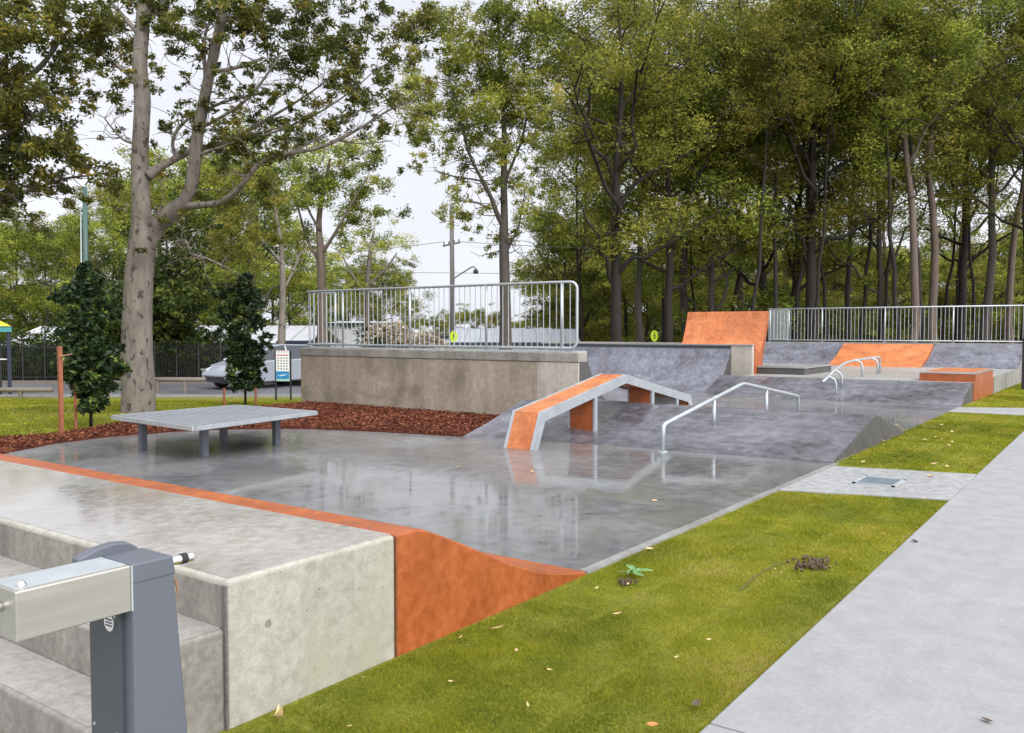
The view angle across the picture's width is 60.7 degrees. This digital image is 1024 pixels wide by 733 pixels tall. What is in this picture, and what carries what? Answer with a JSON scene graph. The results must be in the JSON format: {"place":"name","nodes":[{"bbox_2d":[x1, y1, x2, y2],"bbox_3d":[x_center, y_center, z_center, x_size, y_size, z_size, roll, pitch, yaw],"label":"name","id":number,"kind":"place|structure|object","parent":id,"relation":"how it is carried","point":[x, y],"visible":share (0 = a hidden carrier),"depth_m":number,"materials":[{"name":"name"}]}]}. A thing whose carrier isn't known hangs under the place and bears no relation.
{"place":"outdoors","nodes":[
{"label":"outdoors","id":0,"kind":"place"},
{"bbox_2d":[0,541,194,732],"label":"drinking fountain","id":1,"kind":"object","parent":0,"point":[119,596],"visible":1,"depth_m":2.26,"materials":[{"name":"grey paint"}]},
{"bbox_2d":[0,398,299,436],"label":"lawn grass","id":2,"kind":"structure","parent":0,"point":[10,402],"depth_m":17.12,"materials":[{"name":"plant"}]},
{"bbox_2d":[2,383,300,393],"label":"road","id":3,"kind":"structure","parent":0,"point":[201,388],"depth_m":30.37,"materials":[{"name":"asphalt"}]},
{"bbox_2d":[201,344,310,386],"bbox_3d":[-8.896,-0.046,31.553,1.796,1.525,4.367,2,3,36],"label":"parked car","id":4,"kind":"object","parent":3,"relation":"on","point":[215,373],"visible":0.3,"depth_m":30.77,"materials":[{"name":"paint"}]},
{"bbox_2d":[0,400,500,453],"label":"mulch","id":5,"kind":"object","parent":0,"point":[403,416],"visible":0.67,"depth_m":14.15,"materials":[{"name":"wood"}]},
{"bbox_2d":[0,333,1023,732],"bbox_3d":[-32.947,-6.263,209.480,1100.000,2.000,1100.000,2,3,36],"label":"ground","id":6,"kind":"structure","parent":0,"point":[558,697],"depth_m":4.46,"materials":[{"name":"plant"}]},
{"bbox_2d":[0,207,45,339],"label":"gum tree","id":7,"kind":"object","parent":6,"relation":"on","point":[3,240],"visible":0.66,"depth_m":50.73,"materials":[{"name":"green plant"}]},
{"bbox_2d":[0,209,74,336],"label":"gum tree","id":8,"kind":"object","parent":6,"relation":"on","point":[50,232],"visible":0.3,"depth_m":54.50,"materials":[{"name":"green plant"}]},
{"bbox_2d":[0,213,95,333],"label":"gum tree","id":9,"kind":"object","parent":6,"relation":"on","point":[50,246],"visible":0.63,"depth_m":51.05,"materials":[{"name":"green plant"}]},
{"bbox_2d":[0,0,140,235],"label":"gum tree","id":10,"kind":"object","parent":6,"relation":"on","point":[23,149],"visible":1,"depth_m":13.34,"materials":[{"name":"green plant"}]},
{"bbox_2d":[46,260,132,426],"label":"young tree","id":11,"kind":"object","parent":6,"relation":"on","point":[87,372],"visible":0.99,"depth_m":13.56,"materials":[{"name":"green plant"}]},
{"bbox_2d":[42,188,181,298],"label":"gum tree","id":12,"kind":"object","parent":6,"relation":"on","point":[96,225],"visible":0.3,"depth_m":48.66,"materials":[{"name":"green plant"}]},
{"bbox_2d":[71,153,190,284],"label":"gum tree","id":13,"kind":"object","parent":6,"relation":"on","point":[99,199],"visible":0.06,"depth_m":76.81,"materials":[{"name":"green plant"}]},
{"bbox_2d":[67,188,211,370],"bbox_3d":[-15.821,-2.527,36.913,5.452,11.018,7.458,-2,3,-36],"label":"shrub","id":14,"kind":"object","parent":6,"relation":"on","point":[175,313],"visible":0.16,"depth_m":36.08,"materials":[{"name":"green plant"}]},
{"bbox_2d":[0,394,300,396],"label":"kerb","id":15,"kind":"structure","parent":6,"relation":"on","point":[161,395],"depth_m":26.69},
{"bbox_2d":[0,341,327,380],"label":"picket fence","id":16,"kind":"object","parent":6,"relation":"on","point":[22,347],"visible":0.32,"depth_m":35.24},
{"bbox_2d":[114,269,228,376],"bbox_3d":[-14.045,-1.448,36.589,5.127,7.575,3.748,-1,2,-12],"label":"shrub","id":17,"kind":"object","parent":6,"relation":"on","point":[181,325],"visible":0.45,"depth_m":36.35,"materials":[{"name":"green plant"}]},
{"bbox_2d":[71,105,278,376],"bbox_3d":[-14.144,-3.276,36.295,8.856,13.084,6.474,1,3,23],"label":"tree","id":18,"kind":"object","parent":6,"relation":"on","point":[195,292],"visible":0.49,"depth_m":35.53,"materials":[{"name":"green plant"}]},
{"bbox_2d":[98,144,251,328],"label":"gum tree","id":19,"kind":"object","parent":6,"relation":"on","point":[171,174],"visible":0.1,"depth_m":55.78,"materials":[{"name":"green plant"}]},
{"bbox_2d":[92,143,262,320],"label":"gum tree","id":20,"kind":"object","parent":6,"relation":"on","point":[158,197],"visible":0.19,"depth_m":52.65,"materials":[{"name":"green plant"}]},
{"bbox_2d":[0,460,393,732],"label":"concrete ledge","id":21,"kind":"object","parent":6,"relation":"on","point":[274,609],"visible":0.73,"depth_m":3.79,"materials":[{"name":"concrete"}]},
{"bbox_2d":[148,106,334,325],"bbox_3d":[-19.306,-8.121,62.369,12.212,19.179,14.334,1,3,23],"label":"gum tree","id":22,"kind":"object","parent":6,"relation":"on","point":[183,163],"visible":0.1,"depth_m":60.60,"materials":[{"name":"green plant"}]},
{"bbox_2d":[210,271,275,404],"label":"young tree","id":23,"kind":"object","parent":6,"relation":"on","point":[237,353],"visible":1,"depth_m":18.09,"materials":[{"name":"green plant"}]},
{"bbox_2d":[48,0,445,413],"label":"gum tree","id":24,"kind":"object","parent":6,"relation":"on","point":[146,237],"visible":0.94,"depth_m":16.33,"materials":[{"name":"green plant"}]},
{"bbox_2d":[197,158,310,343],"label":"gum tree","id":25,"kind":"object","parent":6,"relation":"on","point":[263,181],"visible":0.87,"depth_m":34.70,"materials":[{"name":"green plant"}]},
{"bbox_2d":[152,125,357,326],"bbox_3d":[-14.556,-5.998,51.813,11.679,15.628,9.950,-2,3,-37],"label":"gum tree","id":26,"kind":"object","parent":6,"relation":"on","point":[239,269],"visible":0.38,"depth_m":51.32,"materials":[{"name":"green plant"}]},
{"bbox_2d":[196,325,341,360],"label":"school building","id":27,"kind":"structure","parent":6,"relation":"on","point":[297,333],"depth_m":42.84,"materials":[{"name":"paint"}]},
{"bbox_2d":[220,209,327,325],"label":"gum tree","id":28,"kind":"object","parent":6,"relation":"on","point":[272,303],"visible":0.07,"depth_m":69.86,"materials":[{"name":"green plant"}]},
{"bbox_2d":[275,350,291,399],"bbox_3d":[-6.453,0.328,24.647,0.480,1.570,0.061,0,2,9],"label":"park sign","id":29,"kind":"object","parent":6,"relation":"on","point":[282,360],"visible":0.98,"depth_m":24.61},
{"bbox_2d":[0,454,585,656],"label":"kicker ramp","id":30,"kind":"structure","parent":6,"relation":"on","point":[444,586],"depth_m":4.55,"materials":[{"name":"concrete"}]},
{"bbox_2d":[232,247,374,329],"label":"bushy tree","id":31,"kind":"object","parent":6,"relation":"on","point":[298,277],"visible":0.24,"depth_m":58.78,"materials":[{"name":"green plant"}]},
{"bbox_2d":[238,130,413,346],"bbox_3d":[-8.419,-5.786,39.636,7.273,10.259,5.497,-1,3,-21],"label":"gum tree","id":32,"kind":"object","parent":6,"relation":"on","point":[328,182],"visible":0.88,"depth_m":39.81,"materials":[{"name":"green plant"}]},
{"bbox_2d":[338,246,437,327],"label":"distant tree","id":33,"kind":"object","parent":6,"relation":"on","point":[363,265],"visible":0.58,"depth_m":97.30,"materials":[{"name":"green plant"}]},
{"bbox_2d":[360,319,454,348],"bbox_3d":[-5.916,-0.541,50.075,12.326,4.348,4.811,0,2,-1],"label":"rubble mound","id":34,"kind":"object","parent":6,"relation":"on","point":[407,334],"visible":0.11,"depth_m":49.27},
{"bbox_2d":[5,429,831,569],"bbox_3d":[-2.142,1.210,9.884,9.170,0.150,7.360,2,3,36],"label":"skate pad","id":35,"kind":"object","parent":6,"relation":"on","point":[575,506],"visible":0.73,"depth_m":9.05,"materials":[{"name":"concrete"}]},
{"bbox_2d":[111,405,317,456],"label":"metal platform","id":36,"kind":"structure","parent":35,"relation":"on","point":[203,421],"depth_m":11.25,"materials":[{"name":"paint"}]},
{"bbox_2d":[503,374,692,449],"bbox_3d":[1.533,0.556,13.331,0.465,0.886,4.951,2,3,36],"label":"grind ledge","id":37,"kind":"object","parent":35,"relation":"on","point":[578,402],"visible":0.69,"depth_m":12.49,"materials":[{"name":"concrete"}]},
{"bbox_2d":[300,347,586,414],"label":"platform wall","id":38,"kind":"structure","parent":6,"relation":"on","point":[488,382],"depth_m":16.40,"materials":[{"name":"concrete"}]},
{"bbox_2d":[307,281,578,351],"bbox_3d":[-1.439,-0.942,17.030,6.794,1.213,0.941,2,3,36],"label":"safety railing","id":39,"kind":"object","parent":38,"relation":"on","point":[486,346],"visible":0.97,"depth_m":16.39,"materials":[{"name":"metal"}]},
{"bbox_2d":[443,204,477,348],"bbox_3d":[-3.068,-4.137,52.014,2.144,11.021,0.587,0,2,4],"label":"utility pole","id":40,"kind":"object","parent":6,"relation":"on","point":[452,272],"visible":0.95,"depth_m":51.95,"materials":[{"name":"paint"}]},
{"bbox_2d":[390,0,583,349],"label":"gum tree","id":41,"kind":"object","parent":6,"relation":"on","point":[494,81],"visible":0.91,"depth_m":37.29,"materials":[{"name":"green plant"}]},
{"bbox_2d":[450,328,579,349],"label":"long shed","id":42,"kind":"structure","parent":6,"relation":"on","point":[534,336],"depth_m":51.10,"materials":[{"name":"paint"}]},
{"bbox_2d":[520,249,609,333],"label":"bushy tree","id":43,"kind":"object","parent":6,"relation":"on","point":[534,315],"visible":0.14,"depth_m":72.56,"materials":[{"name":"green plant"}]},
{"bbox_2d":[485,186,649,341],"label":"gum tree","id":44,"kind":"object","parent":6,"relation":"on","point":[530,269],"visible":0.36,"depth_m":59.24,"materials":[{"name":"green plant"}]},
{"bbox_2d":[510,182,629,329],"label":"gum tree","id":45,"kind":"object","parent":6,"relation":"on","point":[543,225],"visible":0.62,"depth_m":56.89,"materials":[{"name":"green plant"}]},
{"bbox_2d":[527,26,613,341],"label":"slender tree","id":46,"kind":"object","parent":6,"relation":"on","point":[578,278],"visible":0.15,"depth_m":49.09,"materials":[{"name":"green plant"}]},
{"bbox_2d":[490,125,698,340],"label":"gum tree","id":47,"kind":"object","parent":6,"relation":"on","point":[526,258],"visible":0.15,"depth_m":74.50,"materials":[{"name":"green plant"}]},
{"bbox_2d":[558,247,675,341],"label":"bushy tree","id":48,"kind":"object","parent":6,"relation":"on","point":[603,271],"visible":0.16,"depth_m":71.22,"materials":[{"name":"green plant"}]},
{"bbox_2d":[557,60,709,222],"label":"slender tree","id":49,"kind":"object","parent":6,"relation":"on","point":[608,115],"visible":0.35,"depth_m":42.34,"materials":[{"name":"green plant"}]},
{"bbox_2d":[493,0,795,341],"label":"gum tree","id":50,"kind":"object","parent":6,"relation":"on","point":[668,311],"visible":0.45,"depth_m":42.70,"materials":[{"name":"green plant"}]},
{"bbox_2d":[540,0,753,341],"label":"gum tree","id":51,"kind":"object","parent":6,"relation":"on","point":[638,312],"visible":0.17,"depth_m":45.19,"materials":[{"name":"green plant"}]},
{"bbox_2d":[541,342,754,385],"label":"ramp deck","id":52,"kind":"structure","parent":6,"relation":"on","point":[742,359],"depth_m":22.89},
{"bbox_2d":[682,311,768,373],"bbox_3d":[5.681,-0.580,23.860,2.328,1.850,1.070,2,3,36],"label":"orange wall ride","id":53,"kind":"object","parent":52,"relation":"on","point":[741,327],"depth_m":23.96},
{"bbox_2d":[486,0,814,341],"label":"gum tree","id":54,"kind":"object","parent":6,"relation":"on","point":[615,243],"visible":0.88,"depth_m":38.92,"materials":[{"name":"green plant"}]},
{"bbox_2d":[597,249,724,341],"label":"bushy tree","id":55,"kind":"object","parent":6,"relation":"on","point":[627,286],"visible":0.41,"depth_m":55.62,"materials":[{"name":"green plant"}]},
{"bbox_2d":[579,0,776,339],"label":"gum tree","id":56,"kind":"object","parent":6,"relation":"on","point":[683,298],"visible":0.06,"depth_m":49.17,"materials":[{"name":"green plant"}]},
{"bbox_2d":[563,62,846,333],"bbox_3d":[10.111,-7.470,46.932,14.928,19.179,12.719,1,3,26],"label":"gum tree","id":57,"kind":"object","parent":6,"relation":"on","point":[765,299],"visible":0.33,"depth_m":44.74,"materials":[{"name":"green plant"}]},
{"bbox_2d":[629,199,783,328],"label":"bushy tree","id":58,"kind":"object","parent":6,"relation":"on","point":[697,291],"visible":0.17,"depth_m":60.76,"materials":[{"name":"green plant"}]},
{"bbox_2d":[579,463,838,573],"bbox_3d":[2.110,1.292,7.877,0.068,0.154,5.600,2,3,36],"label":"pad edge","id":59,"kind":"object","parent":6,"relation":"on","point":[633,550],"visible":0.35,"depth_m":6.84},
{"bbox_2d":[698,0,842,310],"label":"slender tree","id":60,"kind":"object","parent":6,"relation":"on","point":[799,34],"visible":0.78,"depth_m":40.46,"materials":[{"name":"green plant"}]},
{"bbox_2d":[579,0,969,341],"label":"gum tree","id":61,"kind":"object","parent":6,"relation":"on","point":[763,279],"visible":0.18,"depth_m":44.94,"materials":[{"name":"green plant"}]},
{"bbox_2d":[602,389,960,462],"bbox_3d":[2.429,0.857,18.301,11.640,0.146,11.638,2,3,36],"label":"skate pad","id":62,"kind":"object","parent":6,"relation":"on","point":[905,417],"visible":0.13,"depth_m":17.70,"materials":[{"name":"concrete"}]},
{"bbox_2d":[540,344,730,392],"bbox_3d":[2.814,0.072,24.072,6.036,1.330,1.790,2,3,36],"label":"quarter pipe","id":63,"kind":"object","parent":62,"relation":"on","point":[693,368],"visible":0.56,"depth_m":23.74,"materials":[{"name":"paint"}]},
{"bbox_2d":[462,398,904,462],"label":"grey bank","id":64,"kind":"structure","parent":62,"relation":"on","point":[804,435],"depth_m":11.96,"materials":[{"name":"concrete"}]},
{"bbox_2d":[658,382,799,452],"bbox_3d":[3.469,0.625,13.210,0.120,0.781,5.420,2,3,36],"label":"handrail","id":65,"kind":"object","parent":64,"relation":"on","point":[693,409],"visible":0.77,"depth_m":12.36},
{"bbox_2d":[704,375,972,405],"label":"grey bank","id":66,"kind":"structure","parent":62,"relation":"on","point":[924,393],"depth_m":19.60,"materials":[{"name":"concrete"}]},
{"bbox_2d":[707,0,892,341],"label":"slender tree","id":67,"kind":"object","parent":6,"relation":"on","point":[775,282],"visible":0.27,"depth_m":42.84,"materials":[{"name":"green plant"}]},
{"bbox_2d":[763,343,855,363],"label":"bank","id":68,"kind":"structure","parent":6,"relation":"on","point":[804,353],"depth_m":30.14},
{"bbox_2d":[773,56,865,341],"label":"slender tree","id":69,"kind":"object","parent":6,"relation":"on","point":[824,288],"visible":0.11,"depth_m":46.31,"materials":[{"name":"green plant"}]},
{"bbox_2d":[746,0,899,341],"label":"slender tree","id":70,"kind":"object","parent":6,"relation":"on","point":[797,298],"visible":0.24,"depth_m":42.03,"materials":[{"name":"green plant"}]},
{"bbox_2d":[726,55,926,341],"bbox_3d":[17.102,-9.655,51.072,12.622,22.932,15.271,1,3,20],"label":"gum tree","id":71,"kind":"object","parent":6,"relation":"on","point":[795,267],"visible":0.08,"depth_m":51.38,"materials":[{"name":"green plant"}]},
{"bbox_2d":[770,221,891,341],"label":"bushy tree","id":72,"kind":"object","parent":6,"relation":"on","point":[831,300],"visible":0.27,"depth_m":70.15,"materials":[{"name":"green plant"}]},
{"bbox_2d":[772,0,893,341],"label":"slender tree","id":73,"kind":"object","parent":6,"relation":"on","point":[824,210],"visible":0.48,"depth_m":41.84,"materials":[{"name":"green plant"}]},
{"bbox_2d":[791,230,891,341],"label":"bushy tree","id":74,"kind":"object","parent":6,"relation":"on","point":[829,294],"visible":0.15,"depth_m":81.37,"materials":[{"name":"green plant"}]},
{"bbox_2d":[674,0,1014,341],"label":"gum tree","id":75,"kind":"object","parent":6,"relation":"on","point":[809,255],"visible":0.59,"depth_m":42.23,"materials":[{"name":"green plant"}]},
{"bbox_2d":[784,34,925,341],"bbox_3d":[22.113,-10.841,55.450,13.443,24.640,10.915,-1,3,-16],"label":"gum tree","id":76,"kind":"object","parent":6,"relation":"on","point":[847,301],"visible":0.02,"depth_m":55.52,"materials":[{"name":"green plant"}]},
{"bbox_2d":[700,431,1023,732],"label":"footpath","id":77,"kind":"structure","parent":6,"relation":"on","point":[924,633],"depth_m":4.30,"materials":[{"name":"concrete"}]},
{"bbox_2d":[748,41,983,341],"bbox_3d":[19.988,-9.927,49.781,13.621,19.890,11.604,-2,3,-33],"label":"gum tree","id":78,"kind":"object","parent":6,"relation":"on","point":[880,264],"visible":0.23,"depth_m":49.04,"materials":[{"name":"green plant"}]},
{"bbox_2d":[829,343,933,367],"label":"bank","id":79,"kind":"structure","parent":6,"relation":"on","point":[903,355],"depth_m":28.31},
{"bbox_2d":[744,359,1021,392],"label":"deck","id":80,"kind":"structure","parent":6,"relation":"on","point":[1004,378],"depth_m":22.95,"materials":[{"name":"concrete"}]},
{"bbox_2d":[757,363,831,374],"bbox_3d":[7.611,0.062,23.478,1.250,0.200,2.320,2,3,36],"label":"manual pad","id":81,"kind":"object","parent":80,"relation":"on","point":[795,369],"visible":0.98,"depth_m":22.72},
{"bbox_2d":[919,367,993,401],"bbox_3d":[10.382,0.435,20.428,1.155,0.710,2.930,2,3,36],"label":"box ledge","id":82,"kind":"object","parent":80,"relation":"on","point":[982,379],"visible":0.97,"depth_m":19.68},
{"bbox_2d":[809,0,976,342],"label":"slender tree","id":83,"kind":"object","parent":6,"relation":"on","point":[953,70],"visible":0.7,"depth_m":40.34,"materials":[{"name":"green plant"}]},
{"bbox_2d":[765,342,1021,344],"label":"deck","id":84,"kind":"structure","parent":6,"relation":"on","point":[900,343],"depth_m":29.57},
{"bbox_2d":[768,305,1023,342],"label":"safety railing","id":85,"kind":"object","parent":84,"relation":"on","point":[785,333],"visible":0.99,"depth_m":29.57,"materials":[{"name":"metal"}]},
{"bbox_2d":[799,0,1023,342],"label":"gum tree","id":86,"kind":"object","parent":6,"relation":"on","point":[914,274],"visible":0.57,"depth_m":41.15,"materials":[{"name":"green plant"}]},
{"bbox_2d":[852,249,975,342],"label":"bushy tree","id":87,"kind":"object","parent":6,"relation":"on","point":[899,287],"visible":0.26,"depth_m":70.76,"materials":[{"name":"green plant"}]},
{"bbox_2d":[833,0,999,342],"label":"slender tree","id":88,"kind":"object","parent":6,"relation":"on","point":[967,38],"visible":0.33,"depth_m":41.27,"materials":[{"name":"green plant"}]},
{"bbox_2d":[847,0,1023,342],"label":"gum tree","id":89,"kind":"object","parent":6,"relation":"on","point":[928,146],"visible":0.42,"depth_m":43.46,"materials":[{"name":"green plant"}]},
{"bbox_2d":[870,0,1023,342],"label":"gum tree","id":90,"kind":"object","parent":6,"relation":"on","point":[990,273],"visible":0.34,"depth_m":46.80,"materials":[{"name":"green plant"}]},
{"bbox_2d":[878,0,1023,232],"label":"gum tree","id":91,"kind":"object","parent":6,"relation":"on","point":[1009,125],"visible":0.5,"depth_m":44.21,"materials":[{"name":"green plant"}]},
{"bbox_2d":[882,106,1021,342],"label":"gum tree","id":92,"kind":"object","parent":6,"relation":"on","point":[942,240],"visible":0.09,"depth_m":74.48,"materials":[{"name":"green plant"}]},
{"bbox_2d":[881,5,1023,342],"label":"gum tree","id":93,"kind":"object","parent":6,"relation":"on","point":[962,289],"visible":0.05,"depth_m":53.99,"materials":[{"name":"green plant"}]},
{"bbox_2d":[924,273,1004,342],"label":"bushy tree","id":94,"kind":"object","parent":6,"relation":"on","point":[952,294],"visible":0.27,"depth_m":86.42,"materials":[{"name":"green plant"}]},
{"bbox_2d":[914,63,1022,342],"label":"slender tree","id":95,"kind":"object","parent":6,"relation":"on","point":[986,156],"visible":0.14,"depth_m":48.72,"materials":[{"name":"green plant"}]},
{"bbox_2d":[915,96,1022,342],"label":"slender tree","id":96,"kind":"object","parent":6,"relation":"on","point":[947,292],"visible":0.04,"depth_m":55.91,"materials":[{"name":"green plant"}]},
{"bbox_2d":[923,344,1021,368],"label":"bank","id":97,"kind":"structure","parent":6,"relation":"on","point":[976,356],"depth_m":26.96,"materials":[{"name":"concrete"}]},
{"bbox_2d":[924,241,1022,342],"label":"bushy tree","id":98,"kind":"object","parent":6,"relation":"on","point":[942,267],"visible":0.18,"depth_m":89.89,"materials":[{"name":"green plant"}]},
{"bbox_2d":[943,248,1023,342],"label":"bushy tree","id":99,"kind":"object","parent":6,"relation":"on","point":[981,270],"visible":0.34,"depth_m":82.98,"materials":[{"name":"green plant"}]},
{"bbox_2d":[954,18,1023,343],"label":"slender tree","id":100,"kind":"object","parent":6,"relation":"on","point":[1016,67],"visible":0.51,"depth_m":44.78,"materials":[{"name":"green plant"}]},
{"bbox_2d":[962,0,1023,343],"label":"gum tree","id":101,"kind":"object","parent":6,"relation":"on","point":[1010,275],"visible":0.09,"depth_m":51.62,"materials":[{"name":"green plant"}]},
{"bbox_2d":[968,220,1023,335],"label":"bushy tree","id":102,"kind":"object","parent":6,"relation":"on","point":[999,282],"visible":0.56,"depth_m":64.17,"materials":[{"name":"green plant"}]},
{"bbox_2d":[0,0,1023,334],"label":"sky","id":103,"kind":"structure","parent":0,"point":[423,196],"materials":[{"name":"white"}]},
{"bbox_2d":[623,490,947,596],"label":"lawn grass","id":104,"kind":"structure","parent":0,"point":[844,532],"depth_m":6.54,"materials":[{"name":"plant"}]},
{"bbox_2d":[780,466,975,500],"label":"apron path","id":105,"kind":"structure","parent":0,"point":[945,486],"depth_m":8.73,"materials":[{"name":"concrete"}]},
{"bbox_2d":[836,412,1023,474],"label":"lawn grass","id":106,"kind":"structure","parent":0,"point":[945,421],"depth_m":11.89,"materials":[{"name":"plant"}]},
{"bbox_2d":[961,383,1023,407],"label":"lawn grass","id":107,"kind":"structure","parent":0,"point":[1003,399],"depth_m":19.25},
{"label":"car park ground","id":108,"kind":"structure","parent":0,"visible":0},
{"bbox_2d":[313,218,420,327],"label":"gum tree","id":109,"kind":"object","parent":108,"relation":"on","point":[369,274],"visible":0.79,"depth_m":62.27,"materials":[{"name":"green plant"}]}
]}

